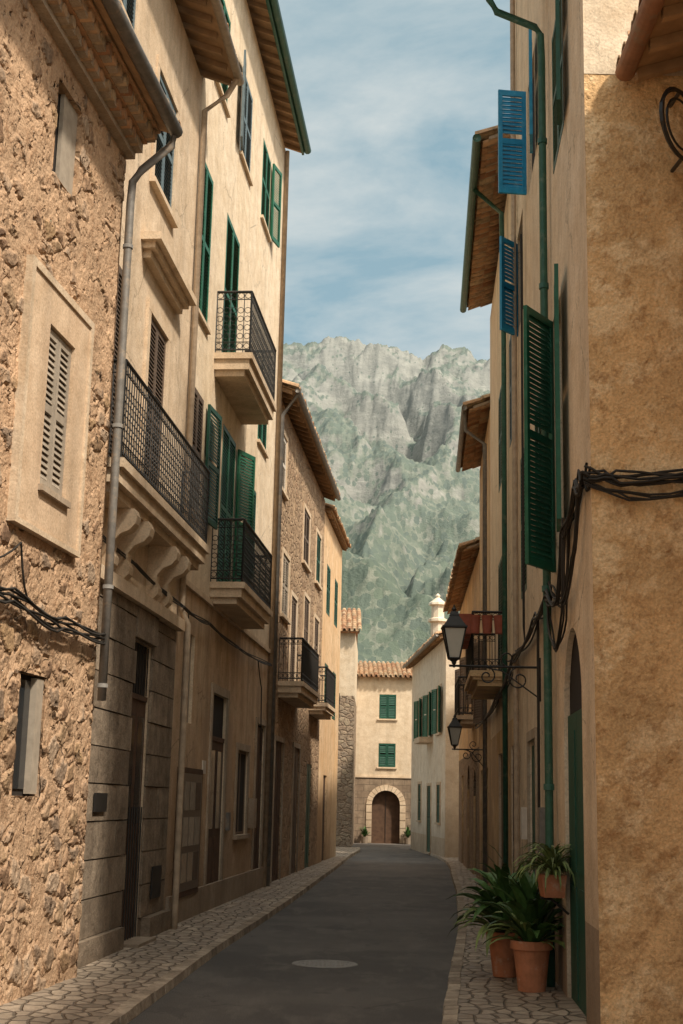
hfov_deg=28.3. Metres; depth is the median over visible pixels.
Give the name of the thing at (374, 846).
road square
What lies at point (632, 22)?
roof tiles
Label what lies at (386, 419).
mountain
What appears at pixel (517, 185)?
shutters
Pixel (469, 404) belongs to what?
roof tiles
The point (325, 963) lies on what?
manhole cover
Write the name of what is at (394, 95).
sky
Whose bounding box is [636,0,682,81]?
roof deck
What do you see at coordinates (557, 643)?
power cable
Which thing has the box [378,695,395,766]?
shutters
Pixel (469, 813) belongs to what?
walls
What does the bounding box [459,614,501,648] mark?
planters
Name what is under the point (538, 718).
power cable
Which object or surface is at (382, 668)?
roof tiles
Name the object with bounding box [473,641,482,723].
shutters
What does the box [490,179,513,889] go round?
walls
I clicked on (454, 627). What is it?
wall lantern
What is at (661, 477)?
power cable
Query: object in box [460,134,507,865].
gutter
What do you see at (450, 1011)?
kerb
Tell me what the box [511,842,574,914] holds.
wall planter
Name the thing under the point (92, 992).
pavement
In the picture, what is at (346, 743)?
walls
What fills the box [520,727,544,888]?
trim and meter box
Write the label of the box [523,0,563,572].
shutters
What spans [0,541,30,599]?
power cable
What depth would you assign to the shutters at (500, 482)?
23.81 m
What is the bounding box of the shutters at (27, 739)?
[12,94,77,793]
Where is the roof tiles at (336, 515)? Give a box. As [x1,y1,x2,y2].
[325,503,350,547]
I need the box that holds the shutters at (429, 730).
[413,685,440,851]
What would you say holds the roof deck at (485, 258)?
on the walls at (496, 714)
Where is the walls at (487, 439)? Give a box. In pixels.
[480,412,490,885]
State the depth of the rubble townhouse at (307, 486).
32.90 m
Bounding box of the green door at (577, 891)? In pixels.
[568,708,586,1016]
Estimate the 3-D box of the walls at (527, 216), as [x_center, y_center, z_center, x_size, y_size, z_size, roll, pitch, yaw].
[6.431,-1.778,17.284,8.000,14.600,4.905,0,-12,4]
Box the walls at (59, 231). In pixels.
[0,0,125,1005]
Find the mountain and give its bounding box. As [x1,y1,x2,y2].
[282,336,489,662]
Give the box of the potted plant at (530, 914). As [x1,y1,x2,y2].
[472,866,565,992]
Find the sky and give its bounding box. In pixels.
[278,0,509,360]
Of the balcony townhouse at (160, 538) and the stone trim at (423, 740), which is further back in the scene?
the stone trim at (423, 740)
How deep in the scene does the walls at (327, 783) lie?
42.20 m
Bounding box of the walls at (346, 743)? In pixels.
[336,633,357,846]
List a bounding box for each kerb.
[93,847,359,1023]
[424,852,466,1023]
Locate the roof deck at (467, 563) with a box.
[447,542,479,613]
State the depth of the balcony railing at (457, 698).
34.36 m
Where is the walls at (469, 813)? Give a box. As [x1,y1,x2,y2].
[459,550,479,878]
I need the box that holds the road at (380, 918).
[127,849,457,1023]
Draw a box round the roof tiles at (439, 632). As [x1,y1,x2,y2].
[403,630,441,665]
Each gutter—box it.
[402,633,438,668]
[456,405,486,882]
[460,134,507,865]
[615,0,664,81]
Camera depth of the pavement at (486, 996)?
12.43 m
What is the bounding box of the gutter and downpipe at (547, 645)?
[486,0,554,986]
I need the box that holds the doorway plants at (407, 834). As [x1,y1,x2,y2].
[360,826,410,843]
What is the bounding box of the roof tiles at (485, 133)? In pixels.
[467,121,506,306]
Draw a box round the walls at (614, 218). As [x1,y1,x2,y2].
[544,0,682,1023]
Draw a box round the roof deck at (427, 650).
[405,634,442,668]
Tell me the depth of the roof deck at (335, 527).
43.12 m
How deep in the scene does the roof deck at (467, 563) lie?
37.58 m
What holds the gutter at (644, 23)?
attached to the roof deck at (663, 53)
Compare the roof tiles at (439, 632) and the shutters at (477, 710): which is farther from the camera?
the roof tiles at (439, 632)
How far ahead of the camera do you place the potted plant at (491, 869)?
14.96 m
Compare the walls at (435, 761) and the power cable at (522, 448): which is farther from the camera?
the walls at (435, 761)
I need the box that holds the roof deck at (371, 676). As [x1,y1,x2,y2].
[357,663,411,679]
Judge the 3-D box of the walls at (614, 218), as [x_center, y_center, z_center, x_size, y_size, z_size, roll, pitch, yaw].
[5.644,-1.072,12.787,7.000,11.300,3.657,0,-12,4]
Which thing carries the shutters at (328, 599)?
attached to the walls at (327, 783)
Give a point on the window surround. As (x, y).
(54, 306)
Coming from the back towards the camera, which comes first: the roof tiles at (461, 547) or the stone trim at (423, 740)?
the stone trim at (423, 740)
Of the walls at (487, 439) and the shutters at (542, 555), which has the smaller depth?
the shutters at (542, 555)
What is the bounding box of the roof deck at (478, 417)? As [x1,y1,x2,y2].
[462,400,489,471]
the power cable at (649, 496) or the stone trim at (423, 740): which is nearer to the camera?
the power cable at (649, 496)
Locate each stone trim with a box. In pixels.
[355,719,410,843]
[414,684,441,854]
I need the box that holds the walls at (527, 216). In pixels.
[515,0,545,938]
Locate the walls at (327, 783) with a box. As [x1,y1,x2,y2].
[316,512,341,863]
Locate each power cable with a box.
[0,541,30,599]
[0,586,105,644]
[103,534,271,665]
[258,662,261,760]
[475,462,590,728]
[520,234,524,639]
[536,620,539,886]
[547,517,567,651]
[559,494,580,605]
[580,465,682,486]
[583,475,682,500]
[659,87,682,172]
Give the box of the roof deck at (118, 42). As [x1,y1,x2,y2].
[92,0,168,132]
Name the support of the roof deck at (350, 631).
on the walls at (346, 743)
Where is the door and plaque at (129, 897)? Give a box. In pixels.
[93,642,161,940]
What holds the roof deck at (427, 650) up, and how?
on the walls at (435, 761)
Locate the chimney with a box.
[428,594,446,647]
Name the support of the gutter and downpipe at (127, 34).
attached to the roof deck at (118, 42)
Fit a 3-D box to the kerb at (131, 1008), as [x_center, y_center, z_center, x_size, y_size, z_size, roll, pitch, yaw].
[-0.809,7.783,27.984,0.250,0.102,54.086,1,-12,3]
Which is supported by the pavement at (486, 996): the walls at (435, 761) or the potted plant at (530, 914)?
the potted plant at (530, 914)
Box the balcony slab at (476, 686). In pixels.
[464,670,501,699]
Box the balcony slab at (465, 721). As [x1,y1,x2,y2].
[456,715,474,728]
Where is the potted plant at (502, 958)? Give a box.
[448,864,530,977]
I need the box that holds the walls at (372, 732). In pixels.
[354,677,411,843]
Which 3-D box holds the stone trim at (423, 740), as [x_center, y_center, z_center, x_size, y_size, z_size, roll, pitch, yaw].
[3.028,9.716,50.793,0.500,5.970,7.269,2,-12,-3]
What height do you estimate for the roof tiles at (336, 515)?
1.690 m
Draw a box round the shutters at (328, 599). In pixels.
[324,564,337,719]
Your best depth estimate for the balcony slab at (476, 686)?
22.77 m
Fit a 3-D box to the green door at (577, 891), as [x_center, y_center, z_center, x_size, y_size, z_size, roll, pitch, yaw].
[2.087,3.089,11.925,0.030,2.650,1.475,0,-12,4]
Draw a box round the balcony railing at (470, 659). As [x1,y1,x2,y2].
[466,611,501,679]
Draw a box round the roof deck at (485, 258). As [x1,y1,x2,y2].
[468,133,510,310]
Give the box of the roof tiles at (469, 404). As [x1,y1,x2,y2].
[461,393,489,467]
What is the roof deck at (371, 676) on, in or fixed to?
on the walls at (372, 732)
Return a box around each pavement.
[0,847,356,1023]
[447,857,586,1023]
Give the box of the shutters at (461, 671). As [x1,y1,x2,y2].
[455,641,475,714]
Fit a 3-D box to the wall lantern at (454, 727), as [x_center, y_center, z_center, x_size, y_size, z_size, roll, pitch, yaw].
[2.750,5.001,29.623,0.870,1.200,0.311,1,-12,0]
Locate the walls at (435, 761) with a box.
[410,640,458,857]
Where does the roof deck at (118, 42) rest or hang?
on the walls at (59, 231)
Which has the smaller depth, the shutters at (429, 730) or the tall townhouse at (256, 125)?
the tall townhouse at (256, 125)
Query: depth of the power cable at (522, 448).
18.02 m
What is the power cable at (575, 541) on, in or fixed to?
attached to the walls at (614, 218)
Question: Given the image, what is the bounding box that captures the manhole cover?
[292,960,357,967]
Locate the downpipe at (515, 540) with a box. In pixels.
[510,0,519,871]
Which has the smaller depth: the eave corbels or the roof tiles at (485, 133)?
the eave corbels
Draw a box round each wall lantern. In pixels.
[441,604,540,701]
[447,714,482,765]
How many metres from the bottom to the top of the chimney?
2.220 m
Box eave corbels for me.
[30,0,160,159]
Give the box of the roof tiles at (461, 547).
[443,536,479,611]
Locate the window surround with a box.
[6,254,94,557]
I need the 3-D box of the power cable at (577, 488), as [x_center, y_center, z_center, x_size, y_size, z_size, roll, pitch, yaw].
[2.593,2.436,21.782,0.124,1.116,22.469,1,-12,3]
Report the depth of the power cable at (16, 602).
12.03 m
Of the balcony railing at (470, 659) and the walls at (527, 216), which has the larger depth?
the balcony railing at (470, 659)
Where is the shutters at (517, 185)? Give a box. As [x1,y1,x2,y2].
[498,29,541,876]
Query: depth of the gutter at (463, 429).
28.18 m
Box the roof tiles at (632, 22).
[616,0,641,66]
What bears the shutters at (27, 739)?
attached to the walls at (59, 231)
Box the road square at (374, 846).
[352,843,414,850]
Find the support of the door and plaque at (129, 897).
in the balcony townhouse at (160, 538)
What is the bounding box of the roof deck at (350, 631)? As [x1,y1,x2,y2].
[340,626,359,640]
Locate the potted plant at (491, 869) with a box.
[466,843,532,890]
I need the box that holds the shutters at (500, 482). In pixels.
[498,335,513,872]
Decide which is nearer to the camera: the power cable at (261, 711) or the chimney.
the power cable at (261, 711)
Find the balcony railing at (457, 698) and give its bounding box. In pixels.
[454,676,472,715]
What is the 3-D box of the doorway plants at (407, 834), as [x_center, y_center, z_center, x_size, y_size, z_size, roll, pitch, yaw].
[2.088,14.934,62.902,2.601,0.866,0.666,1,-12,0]
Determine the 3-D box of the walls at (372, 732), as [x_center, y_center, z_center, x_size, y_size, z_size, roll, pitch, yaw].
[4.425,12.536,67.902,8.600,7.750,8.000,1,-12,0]
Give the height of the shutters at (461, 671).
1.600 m
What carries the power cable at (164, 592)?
attached to the tall townhouse at (256, 125)
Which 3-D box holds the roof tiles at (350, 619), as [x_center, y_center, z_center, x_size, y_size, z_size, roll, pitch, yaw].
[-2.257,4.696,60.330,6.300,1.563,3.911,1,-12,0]
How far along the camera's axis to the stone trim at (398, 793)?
63.56 m
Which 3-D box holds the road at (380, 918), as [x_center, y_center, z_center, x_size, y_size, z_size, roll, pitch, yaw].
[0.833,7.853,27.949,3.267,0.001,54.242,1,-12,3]
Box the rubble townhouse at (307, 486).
[266,379,340,885]
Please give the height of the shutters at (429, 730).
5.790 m
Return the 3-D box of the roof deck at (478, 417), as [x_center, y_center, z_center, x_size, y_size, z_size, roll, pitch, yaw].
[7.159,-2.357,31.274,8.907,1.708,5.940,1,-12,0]
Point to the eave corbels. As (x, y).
(80, 34)
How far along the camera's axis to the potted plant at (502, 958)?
13.88 m
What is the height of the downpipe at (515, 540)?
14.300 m
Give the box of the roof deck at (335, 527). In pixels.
[325,507,347,550]
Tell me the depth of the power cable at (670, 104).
11.09 m
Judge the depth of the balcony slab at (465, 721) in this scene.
33.78 m
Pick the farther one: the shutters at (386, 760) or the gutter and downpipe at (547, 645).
the shutters at (386, 760)
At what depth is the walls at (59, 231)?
12.37 m
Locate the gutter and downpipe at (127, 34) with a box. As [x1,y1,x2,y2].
[97,0,182,700]
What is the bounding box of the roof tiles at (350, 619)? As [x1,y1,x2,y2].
[341,608,361,630]
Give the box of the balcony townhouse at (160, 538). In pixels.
[20,0,243,968]
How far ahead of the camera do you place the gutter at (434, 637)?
50.99 m
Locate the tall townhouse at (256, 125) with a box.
[164,0,310,922]
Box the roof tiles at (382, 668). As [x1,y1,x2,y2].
[357,661,412,676]

